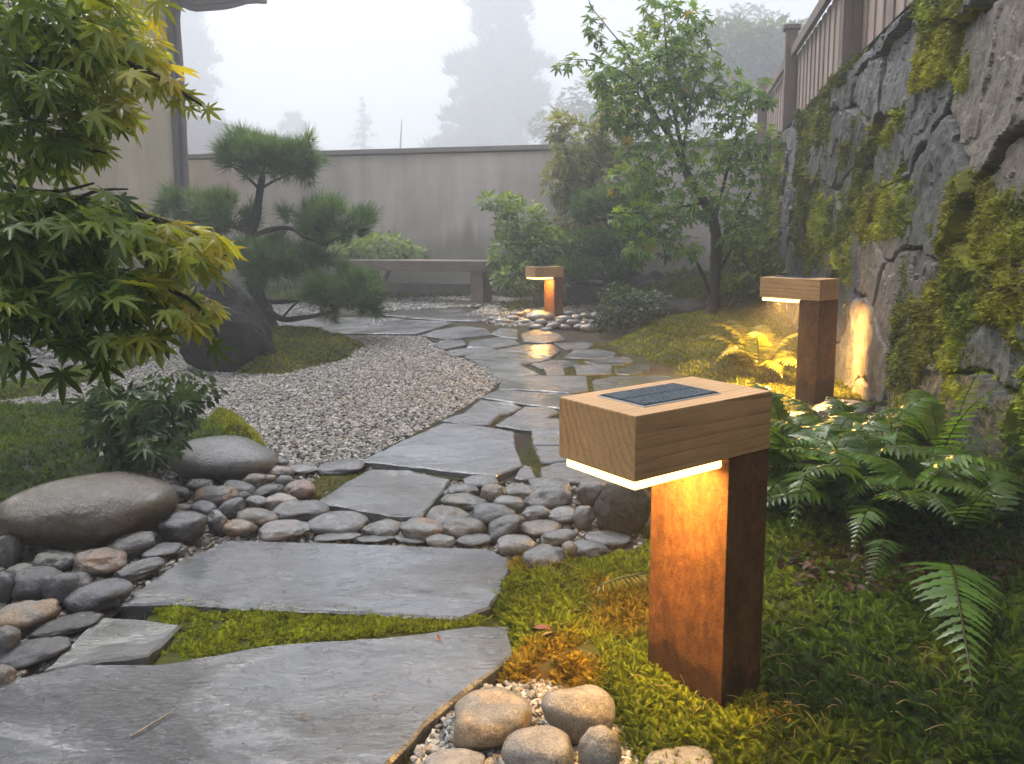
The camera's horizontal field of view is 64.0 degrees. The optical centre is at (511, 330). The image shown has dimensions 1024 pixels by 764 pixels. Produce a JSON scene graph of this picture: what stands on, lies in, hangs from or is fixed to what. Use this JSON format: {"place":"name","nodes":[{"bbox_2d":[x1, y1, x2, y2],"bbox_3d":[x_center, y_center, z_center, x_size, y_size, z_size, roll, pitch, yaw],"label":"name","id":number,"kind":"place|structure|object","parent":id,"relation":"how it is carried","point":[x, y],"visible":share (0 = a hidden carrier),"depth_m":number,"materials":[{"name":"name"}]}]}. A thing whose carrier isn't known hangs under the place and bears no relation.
{"place":"outdoors","nodes":[
{"label":"outdoors","id":0,"kind":"place"},
{"bbox_2d":[112,292,638,618],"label":"ground","id":1,"kind":"structure","parent":0,"point":[608,336],"depth_m":7.99,"materials":[{"name":"soil"}]},
{"bbox_2d":[42,618,181,673],"bbox_3d":[-0.900,0.742,1.876,0.227,0.061,0.260,0,7,0],"label":"flagstone","id":2,"kind":"object","parent":1,"relation":"on","point":[106,641],"visible":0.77,"depth_m":1.87,"materials":[{"name":"grey stone"}]},
{"bbox_2d":[0,400,235,502],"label":"moss","id":3,"kind":"object","parent":1,"relation":"on","point":[40,443],"visible":0.5,"depth_m":3.36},
{"bbox_2d":[0,0,248,405],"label":"maple tree","id":4,"kind":"object","parent":3,"relation":"on","point":[80,243],"visible":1,"depth_m":1.49,"materials":[{"name":"green plant"}]},
{"bbox_2d":[207,406,266,445],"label":"moss","id":5,"kind":"object","parent":3,"relation":"on","point":[234,423],"visible":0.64,"depth_m":3.65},
{"bbox_2d":[0,0,266,288],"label":"house","id":6,"kind":"structure","parent":1,"relation":"on","point":[137,171],"depth_m":11.28,"materials":[{"name":"paint"}]},
{"bbox_2d":[72,368,228,472],"bbox_3d":[-1.320,0.372,3.057,0.494,0.464,0.818,0,7,0],"label":"shrub","id":7,"kind":"object","parent":1,"relation":"on","point":[165,382],"visible":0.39,"depth_m":2.95,"materials":[{"name":"green plant"}]},
{"bbox_2d":[180,8,241,125],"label":"conifer tree","id":8,"kind":"object","parent":1,"relation":"on","point":[194,41],"visible":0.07,"depth_m":133.10,"materials":[{"name":"grey plant"}]},
{"bbox_2d":[177,277,275,372],"bbox_3d":[-1.968,0.000,5.665,0.675,0.762,0.509,0,7,0],"label":"standing rock","id":9,"kind":"object","parent":1,"relation":"on","point":[246,329],"visible":0.53,"depth_m":5.48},
{"bbox_2d":[0,334,501,466],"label":"gravel","id":10,"kind":"structure","parent":1,"relation":"on","point":[377,394],"depth_m":4.75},
{"bbox_2d":[0,353,152,399],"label":"moss","id":11,"kind":"object","parent":10,"relation":"on","point":[32,387],"visible":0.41,"depth_m":4.84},
{"bbox_2d":[237,324,366,376],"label":"moss","id":12,"kind":"object","parent":10,"relation":"on","point":[299,348],"visible":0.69,"depth_m":6.03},
{"bbox_2d":[316,459,364,475],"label":"cobble","id":13,"kind":"object","parent":10,"relation":"on","point":[343,466],"visible":0.98,"depth_m":3.22,"materials":[{"name":"stone"}]},
{"bbox_2d":[186,112,320,153],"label":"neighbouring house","id":14,"kind":"structure","parent":1,"relation":"on","point":[200,132],"depth_m":31.33,"materials":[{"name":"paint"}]},
{"bbox_2d":[0,626,513,763],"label":"flagstone","id":15,"kind":"object","parent":1,"relation":"on","point":[271,719],"visible":0.88,"depth_m":1.63,"materials":[{"name":"grey stone"}]},
{"bbox_2d":[146,118,392,329],"bbox_3d":[-2.146,-0.888,7.322,2.499,2.024,1.163,3,8,26],"label":"pine tree","id":16,"kind":"object","parent":1,"relation":"on","point":[352,288],"visible":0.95,"depth_m":7.10,"materials":[{"name":"green plant"}]},
{"bbox_2d":[275,109,319,149],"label":"conifer tree","id":17,"kind":"object","parent":1,"relation":"on","point":[292,123],"visible":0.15,"depth_m":145.73,"materials":[{"name":"grey plant"}]},
{"bbox_2d":[120,541,510,622],"bbox_3d":[-0.489,0.698,2.253,0.966,0.066,0.471,1,7,5],"label":"flagstone","id":18,"kind":"object","parent":1,"relation":"on","point":[457,585],"visible":0.88,"depth_m":2.20,"materials":[{"name":"grey stone"}]},
{"bbox_2d":[146,597,499,664],"bbox_3d":[-0.466,0.711,1.952,0.889,0.037,0.332,0,7,0],"label":"moss","id":19,"kind":"object","parent":1,"relation":"on","point":[209,633],"visible":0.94,"depth_m":1.96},
{"bbox_2d":[0,465,646,678],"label":"pebbles","id":20,"kind":"object","parent":1,"relation":"on","point":[207,540],"visible":0.07,"depth_m":2.52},
{"bbox_2d":[0,534,21,568],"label":"cobble","id":21,"kind":"object","parent":20,"relation":"on","point":[10,548],"visible":0.96,"depth_m":2.34,"materials":[{"name":"stone"}]},
{"bbox_2d":[0,598,61,631],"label":"cobble","id":22,"kind":"object","parent":20,"relation":"on","point":[26,615],"visible":0.91,"depth_m":1.96,"materials":[{"name":"stone"}]},
{"bbox_2d":[0,636,70,669],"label":"cobble","id":23,"kind":"object","parent":20,"relation":"on","point":[25,653],"visible":0.84,"depth_m":1.81,"materials":[{"name":"stone"}]},
{"bbox_2d":[11,566,62,599],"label":"cobble","id":24,"kind":"object","parent":20,"relation":"on","point":[29,582],"visible":0.65,"depth_m":2.12,"materials":[{"name":"stone"}]},
{"bbox_2d":[32,549,75,569],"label":"cobble","id":25,"kind":"object","parent":20,"relation":"on","point":[59,559],"visible":0.72,"depth_m":2.29,"materials":[{"name":"stone"}]},
{"bbox_2d":[23,611,103,638],"bbox_3d":[-1.074,0.705,1.964,0.164,0.040,0.115,0,7,0],"label":"cobble","id":26,"kind":"object","parent":20,"relation":"on","point":[66,625],"visible":0.92,"depth_m":1.94,"materials":[{"name":"stone"}]},
{"bbox_2d":[42,571,91,608],"bbox_3d":[-1.137,0.665,2.100,0.124,0.096,0.079,0,7,0],"label":"cobble","id":27,"kind":"object","parent":20,"relation":"on","point":[59,587],"visible":0.59,"depth_m":2.07,"materials":[{"name":"stone"}]},
{"bbox_2d":[0,471,178,550],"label":"boulder","id":28,"kind":"object","parent":20,"relation":"on","point":[92,511],"visible":0.89,"depth_m":2.42,"materials":[{"name":"stone"}]},
{"bbox_2d":[63,578,133,612],"bbox_3d":[-1.051,0.675,2.089,0.157,0.067,0.132,0,7,0],"label":"cobble","id":29,"kind":"object","parent":20,"relation":"on","point":[101,595],"visible":0.93,"depth_m":2.05,"materials":[{"name":"stone"}]},
{"bbox_2d":[72,547,127,576],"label":"cobble","id":30,"kind":"object","parent":20,"relation":"on","point":[104,561],"visible":0.94,"depth_m":2.27,"materials":[{"name":"stone"}]},
{"bbox_2d":[106,531,157,560],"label":"cobble","id":31,"kind":"object","parent":20,"relation":"on","point":[134,545],"visible":0.78,"depth_m":2.40,"materials":[{"name":"stone"}]},
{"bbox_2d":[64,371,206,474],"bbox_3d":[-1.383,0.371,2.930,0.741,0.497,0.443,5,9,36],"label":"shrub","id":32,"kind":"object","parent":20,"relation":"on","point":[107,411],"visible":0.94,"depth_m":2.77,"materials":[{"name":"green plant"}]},
{"bbox_2d":[113,556,165,581],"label":"cobble","id":33,"kind":"object","parent":20,"relation":"on","point":[140,569],"visible":0.91,"depth_m":2.25,"materials":[{"name":"stone"}]},
{"bbox_2d":[157,511,208,542],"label":"cobble","id":34,"kind":"object","parent":20,"relation":"on","point":[182,526],"visible":0.98,"depth_m":2.50,"materials":[{"name":"stone"}]},
{"bbox_2d":[192,485,238,507],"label":"cobble","id":35,"kind":"object","parent":20,"relation":"on","point":[218,495],"visible":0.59,"depth_m":2.82,"materials":[{"name":"stone"}]},
{"bbox_2d":[171,435,278,482],"bbox_3d":[-1.124,0.509,3.211,0.403,0.171,0.330,0,7,0],"label":"boulder","id":36,"kind":"object","parent":20,"relation":"on","point":[215,459],"visible":0.84,"depth_m":3.11,"materials":[{"name":"stone"}]},
{"bbox_2d":[258,519,310,541],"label":"cobble","id":37,"kind":"object","parent":20,"relation":"on","point":[278,530],"visible":0.98,"depth_m":2.54,"materials":[{"name":"stone"}]},
{"bbox_2d":[272,500,329,521],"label":"cobble","id":38,"kind":"object","parent":20,"relation":"on","point":[304,510],"visible":0.82,"depth_m":2.69,"materials":[{"name":"stone"}]},
{"bbox_2d":[307,511,367,534],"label":"cobble","id":39,"kind":"object","parent":20,"relation":"on","point":[340,521],"visible":0.91,"depth_m":2.59,"materials":[{"name":"stone"}]},
{"bbox_2d":[319,470,450,522],"bbox_3d":[-0.433,0.602,2.955,0.412,0.062,0.493,2,7,15],"label":"flagstone","id":40,"kind":"object","parent":20,"relation":"on","point":[373,496],"visible":0.74,"depth_m":2.89,"materials":[{"name":"grey stone"}]},
{"bbox_2d":[309,469,505,499],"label":"moss","id":41,"kind":"object","parent":20,"relation":"on","point":[334,482],"visible":0.16,"depth_m":3.11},
{"bbox_2d":[399,517,443,539],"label":"cobble","id":42,"kind":"object","parent":20,"relation":"on","point":[422,528],"visible":0.81,"depth_m":2.52,"materials":[{"name":"stone"}]},
{"bbox_2d":[442,517,485,538],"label":"cobble","id":43,"kind":"object","parent":20,"relation":"on","point":[456,527],"visible":0.77,"depth_m":2.54,"materials":[{"name":"stone"}]},
{"bbox_2d":[441,493,487,510],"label":"cobble","id":44,"kind":"object","parent":20,"relation":"on","point":[466,501],"visible":0.79,"depth_m":2.80,"materials":[{"name":"stone"}]},
{"bbox_2d":[472,503,515,527],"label":"cobble","id":45,"kind":"object","parent":20,"relation":"on","point":[486,514],"visible":0.54,"depth_m":2.63,"materials":[{"name":"stone"}]},
{"bbox_2d":[487,514,524,544],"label":"cobble","id":46,"kind":"object","parent":20,"relation":"on","point":[501,526],"visible":0.86,"depth_m":2.54,"materials":[{"name":"stone"}]},
{"bbox_2d":[497,534,534,555],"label":"cobble","id":47,"kind":"object","parent":20,"relation":"on","point":[514,544],"visible":0.89,"depth_m":2.40,"materials":[{"name":"stone"}]},
{"bbox_2d":[521,544,565,568],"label":"cobble","id":48,"kind":"object","parent":20,"relation":"on","point":[541,553],"visible":0.7,"depth_m":2.28,"materials":[{"name":"stone"}]},
{"bbox_2d":[524,486,572,509],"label":"cobble","id":49,"kind":"object","parent":20,"relation":"on","point":[550,497],"visible":0.83,"depth_m":2.81,"materials":[{"name":"stone"}]},
{"bbox_2d":[576,479,605,505],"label":"cobble","id":50,"kind":"object","parent":20,"relation":"on","point":[589,492],"visible":0.73,"depth_m":2.87,"materials":[{"name":"stone"}]},
{"bbox_2d":[593,483,650,535],"bbox_3d":[0.355,0.569,2.625,0.185,0.181,0.166,0,7,0],"label":"boulder","id":51,"kind":"object","parent":20,"relation":"on","point":[621,509],"visible":0.84,"depth_m":2.57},
{"bbox_2d":[263,281,449,304],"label":"ground cover","id":52,"kind":"object","parent":1,"relation":"on","point":[273,292],"visible":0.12,"depth_m":11.80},
{"bbox_2d":[327,229,430,282],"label":"shrub","id":53,"kind":"object","parent":1,"relation":"on","point":[356,250],"visible":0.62,"depth_m":11.37,"materials":[{"name":"green plant"}]},
{"bbox_2d":[272,295,510,317],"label":"gravel","id":54,"kind":"structure","parent":1,"relation":"on","point":[412,303],"depth_m":10.28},
{"bbox_2d":[340,259,494,302],"bbox_3d":[-1.210,-0.660,10.953,2.124,0.576,0.523,2,7,15],"label":"bench","id":55,"kind":"object","parent":54,"relation":"on","point":[478,288],"visible":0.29,"depth_m":10.72,"materials":[{"name":"grey wood"}]},
{"bbox_2d":[188,138,771,292],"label":"garden wall","id":56,"kind":"structure","parent":1,"relation":"on","point":[427,197],"depth_m":12.36,"materials":[{"name":"paint"}]},
{"bbox_2d":[418,0,565,147],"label":"conifer tree","id":57,"kind":"object","parent":1,"relation":"on","point":[499,67],"visible":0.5,"depth_m":122.65,"materials":[{"name":"grey plant"}]},
{"bbox_2d":[473,189,576,298],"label":"shrub","id":58,"kind":"object","parent":1,"relation":"on","point":[517,240],"visible":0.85,"depth_m":10.25,"materials":[{"name":"green plant"}]},
{"bbox_2d":[410,678,643,763],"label":"pebbles","id":59,"kind":"object","parent":1,"relation":"on","point":[440,737],"visible":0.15,"depth_m":1.57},
{"bbox_2d":[424,748,484,763],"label":"cobble","id":60,"kind":"object","parent":59,"relation":"on","point":[457,756],"visible":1,"depth_m":1.45,"materials":[{"name":"stone"}]},
{"bbox_2d":[452,687,531,750],"bbox_3d":[-0.036,0.737,1.557,0.150,0.074,0.139,0,7,0],"label":"cobble","id":61,"kind":"object","parent":59,"relation":"on","point":[489,717],"visible":0.88,"depth_m":1.51,"materials":[{"name":"stone"}]},
{"bbox_2d":[501,725,573,763],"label":"cobble","id":62,"kind":"object","parent":59,"relation":"on","point":[544,744],"visible":1,"depth_m":1.43,"materials":[{"name":"stone"}]},
{"bbox_2d":[541,684,614,744],"bbox_3d":[0.126,0.725,1.561,0.142,0.101,0.113,0,7,0],"label":"cobble","id":63,"kind":"object","parent":59,"relation":"on","point":[575,713],"visible":0.77,"depth_m":1.52,"materials":[{"name":"stone"}]},
{"bbox_2d":[578,725,621,763],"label":"cobble","id":64,"kind":"object","parent":59,"relation":"on","point":[598,744],"visible":1,"depth_m":1.42,"materials":[{"name":"stone"}]},
{"bbox_2d":[439,289,653,325],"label":"ground cover","id":65,"kind":"object","parent":1,"relation":"on","point":[524,304],"visible":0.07,"depth_m":10.32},
{"bbox_2d":[536,84,637,281],"bbox_3d":[0.986,-1.803,10.687,1.384,2.892,1.268,0,7,0],"label":"broadleaf tree","id":66,"kind":"object","parent":1,"relation":"on","point":[578,173],"visible":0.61,"depth_m":10.50,"materials":[{"name":"green plant"}]},
{"bbox_2d":[550,182,657,290],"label":"cloud pruned shrub","id":67,"kind":"object","parent":1,"relation":"on","point":[616,273],"visible":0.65,"depth_m":9.25,"materials":[{"name":"green plant"}]},
{"bbox_2d":[404,539,809,763],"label":"moss","id":68,"kind":"object","parent":1,"relation":"on","point":[612,638],"visible":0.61,"depth_m":1.78,"materials":[{"name":"plant"}]},
{"bbox_2d":[644,746,713,763],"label":"cobble","id":69,"kind":"object","parent":68,"relation":"on","point":[688,753],"visible":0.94,"depth_m":1.44,"materials":[{"name":"stone"}]},
{"bbox_2d":[527,70,710,143],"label":"broadleaf tree","id":70,"kind":"object","parent":1,"relation":"on","point":[581,103],"visible":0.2,"depth_m":63.71,"materials":[{"name":"green plant"}]},
{"bbox_2d":[584,280,676,333],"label":"shrub","id":71,"kind":"object","parent":1,"relation":"on","point":[623,319],"visible":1,"depth_m":7.86,"materials":[{"name":"green plant"}]},
{"bbox_2d":[559,376,771,708],"bbox_3d":[0.295,0.495,1.599,0.367,0.767,0.200,-5,9,-36],"label":"bollard lamp","id":72,"kind":"object","parent":1,"relation":"on","point":[692,451],"visible":0.94,"depth_m":1.57,"materials":[{"name":"wood"}]},
{"bbox_2d":[550,0,789,314],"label":"maple tree","id":73,"kind":"object","parent":1,"relation":"on","point":[637,74],"visible":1,"depth_m":7.40,"materials":[{"name":"green plant"}]},
{"bbox_2d":[605,306,797,385],"bbox_3d":[1.853,-0.040,7.459,1.959,0.248,5.462,2,7,18],"label":"moss","id":74,"kind":"object","parent":1,"relation":"on","point":[661,341],"visible":0.67,"depth_m":6.29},
{"bbox_2d":[682,320,797,377],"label":"fern","id":75,"kind":"object","parent":74,"relation":"on","point":[758,345],"visible":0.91,"depth_m":5.14,"materials":[{"name":"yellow plant"}]},
{"bbox_2d":[699,220,786,313],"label":"shrub","id":76,"kind":"object","parent":74,"relation":"on","point":[758,258],"visible":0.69,"depth_m":8.24,"materials":[{"name":"green plant"}]},
{"bbox_2d":[642,266,764,319],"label":"shrub","id":77,"kind":"object","parent":1,"relation":"on","point":[684,290],"visible":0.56,"depth_m":8.78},
{"bbox_2d":[653,2,817,138],"bbox_3d":[15.973,-15.455,53.562,11.400,19.548,38.905,2,7,14],"label":"broadleaf tree","id":78,"kind":"object","parent":1,"relation":"on","point":[760,53],"visible":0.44,"depth_m":37.09,"materials":[{"name":"green plant"}]},
{"bbox_2d":[633,377,875,542],"bbox_3d":[1.306,0.458,4.004,1.231,0.074,3.537,3,7,20],"label":"moss","id":79,"kind":"object","parent":1,"relation":"on","point":[842,390],"visible":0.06,"depth_m":4.68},
{"bbox_2d":[742,383,887,438],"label":"fern","id":80,"kind":"object","parent":79,"relation":"on","point":[779,412],"visible":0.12,"depth_m":3.28,"materials":[{"name":"green plant"}]},
{"bbox_2d":[760,276,838,403],"bbox_3d":[1.601,0.080,4.613,0.200,0.767,0.367,-6,9,-40],"label":"bollard lamp","id":81,"kind":"object","parent":1,"relation":"on","point":[815,298],"visible":0.92,"depth_m":4.47,"materials":[{"name":"brown wood"}]},
{"bbox_2d":[740,455,1023,763],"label":"moss","id":82,"kind":"object","parent":1,"relation":"on","point":[864,724],"visible":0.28,"depth_m":1.75,"materials":[{"name":"plant"}]},
{"bbox_2d":[544,540,1023,737],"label":"dry stalks","id":83,"kind":"object","parent":82,"relation":"on","point":[791,654],"visible":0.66,"depth_m":1.68,"materials":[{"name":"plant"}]},
{"bbox_2d":[771,392,972,512],"bbox_3d":[1.232,0.400,3.009,0.888,0.378,0.988,0,7,0],"label":"fern","id":84,"kind":"object","parent":82,"relation":"on","point":[838,406],"visible":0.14,"depth_m":3.04,"materials":[{"name":"green plant"}]},
{"bbox_2d":[767,412,977,538],"bbox_3d":[1.027,0.442,2.767,0.789,0.353,0.940,0,7,0],"label":"fern","id":85,"kind":"object","parent":82,"relation":"on","point":[790,480],"visible":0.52,"depth_m":2.64,"materials":[{"name":"green plant"}]},
{"bbox_2d":[767,430,1023,590],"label":"fern","id":86,"kind":"object","parent":82,"relation":"on","point":[940,487],"visible":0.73,"depth_m":2.37,"materials":[{"name":"green plant"}]},
{"bbox_2d":[774,525,1023,599],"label":"leaf litter","id":87,"kind":"object","parent":82,"relation":"on","point":[807,565],"visible":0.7,"depth_m":2.22,"materials":[{"name":"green plant"}]},
{"bbox_2d":[809,358,1023,458],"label":"fern","id":88,"kind":"object","parent":82,"relation":"on","point":[931,426],"visible":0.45,"depth_m":2.91,"materials":[{"name":"green plant"}]},
{"bbox_2d":[829,447,1023,695],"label":"fern","id":89,"kind":"object","parent":82,"relation":"on","point":[934,525],"visible":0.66,"depth_m":2.23,"materials":[{"name":"green plant"}]},
{"bbox_2d":[757,0,1023,522],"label":"stone wall","id":90,"kind":"structure","parent":1,"relation":"on","point":[896,196],"depth_m":3.56,"materials":[{"name":"stone"}]},
{"bbox_2d":[755,0,912,139],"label":"wooden fence","id":91,"kind":"object","parent":90,"relation":"on","point":[843,30],"visible":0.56,"depth_m":7.86,"materials":[{"name":"brown wood"}]},
{"bbox_2d":[317,308,689,486],"bbox_3d":[-0.619,0.140,6.653,3.059,0.001,7.506,-2,7,-16],"label":"path bed","id":92,"kind":"object","parent":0,"point":[523,442],"visible":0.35,"depth_m":5.84,"materials":[{"name":"soil"}]},
{"bbox_2d":[277,317,404,326],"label":"flagstone","id":93,"kind":"object","parent":92,"relation":"on","point":[347,320],"visible":0.36,"depth_m":8.35,"materials":[{"name":"stone"}]},
{"bbox_2d":[311,322,454,336],"bbox_3d":[-1.521,0.003,7.826,1.896,0.074,0.892,0,7,0],"label":"flagstone","id":94,"kind":"object","parent":92,"relation":"on","point":[416,329],"visible":0.56,"depth_m":7.71,"materials":[{"name":"stone"}]},
{"bbox_2d":[363,423,522,480],"bbox_3d":[-0.186,0.528,3.542,0.646,0.063,0.738,3,8,21],"label":"flagstone","id":95,"kind":"object","parent":92,"relation":"on","point":[454,450],"visible":0.85,"depth_m":3.41,"materials":[{"name":"stone"}]},
{"bbox_2d":[421,326,491,342],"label":"flagstone","id":96,"kind":"object","parent":92,"relation":"on","point":[460,332],"visible":0.82,"depth_m":7.43,"materials":[{"name":"stone"}]},
{"bbox_2d":[408,312,507,322],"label":"flagstone","id":97,"kind":"object","parent":92,"relation":"on","point":[463,317],"visible":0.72,"depth_m":8.78,"materials":[{"name":"stone"}]},
{"bbox_2d":[442,412,499,426],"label":"flagstone","id":98,"kind":"object","parent":92,"relation":"on","point":[480,419],"visible":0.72,"depth_m":4.05,"materials":[{"name":"stone"}]},
{"bbox_2d":[466,400,521,417],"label":"flagstone","id":99,"kind":"object","parent":92,"relation":"on","point":[503,409],"visible":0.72,"depth_m":4.32,"materials":[{"name":"grey stone"}]},
{"bbox_2d":[463,350,551,368],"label":"flagstone","id":100,"kind":"object","parent":92,"relation":"on","point":[489,358],"visible":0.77,"depth_m":5.99,"materials":[{"name":"grey stone"}]},
{"bbox_2d":[495,416,558,433],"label":"flagstone","id":101,"kind":"object","parent":92,"relation":"on","point":[522,425],"visible":0.59,"depth_m":3.95,"materials":[{"name":"grey stone"}]},
{"bbox_2d":[481,390,575,409],"bbox_3d":[0.205,0.408,4.559,0.744,0.065,0.390,3,8,23],"label":"flagstone","id":102,"kind":"object","parent":92,"relation":"on","point":[528,399],"visible":0.46,"depth_m":4.57,"materials":[{"name":"grey stone"}]},
{"bbox_2d":[497,375,588,393],"bbox_3d":[0.198,0.351,5.013,0.574,0.064,0.590,0,7,0],"label":"flagstone","id":103,"kind":"object","parent":92,"relation":"on","point":[560,384],"visible":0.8,"depth_m":4.97,"materials":[{"name":"grey stone"}]},
{"bbox_2d":[540,462,612,485],"bbox_3d":[0.270,0.577,3.198,0.328,0.062,0.300,0,7,0],"label":"flagstone","id":104,"kind":"object","parent":92,"relation":"on","point":[564,471],"visible":0.29,"depth_m":3.15,"materials":[{"name":"grey stone"}]},
{"bbox_2d":[524,341,651,493],"bbox_3d":[0.695,0.338,4.996,0.990,0.036,4.131,1,7,10],"label":"moss","id":105,"kind":"object","parent":92,"relation":"on","point":[533,462],"visible":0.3,"depth_m":5.28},
{"bbox_2d":[592,376,676,391],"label":"flagstone","id":106,"kind":"object","parent":92,"relation":"on","point":[620,382],"visible":0.38,"depth_m":5.10,"materials":[{"name":"grey stone"}]},
{"bbox_2d":[195,0,832,149],"label":"sky","id":107,"kind":"structure","parent":0,"point":[315,58],"materials":[{"name":"white"}]},
{"bbox_2d":[466,296,615,326],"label":"gravel","id":108,"kind":"structure","parent":0,"point":[492,307],"depth_m":9.66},
{"bbox_2d":[525,266,562,316],"bbox_3d":[0.354,-0.326,8.984,0.367,0.767,0.200,-4,8,-31],"label":"bollard lamp","id":109,"kind":"object","parent":108,"relation":"on","point":[552,276],"visible":0.87,"depth_m":8.94,"materials":[{"name":"brown wood"}]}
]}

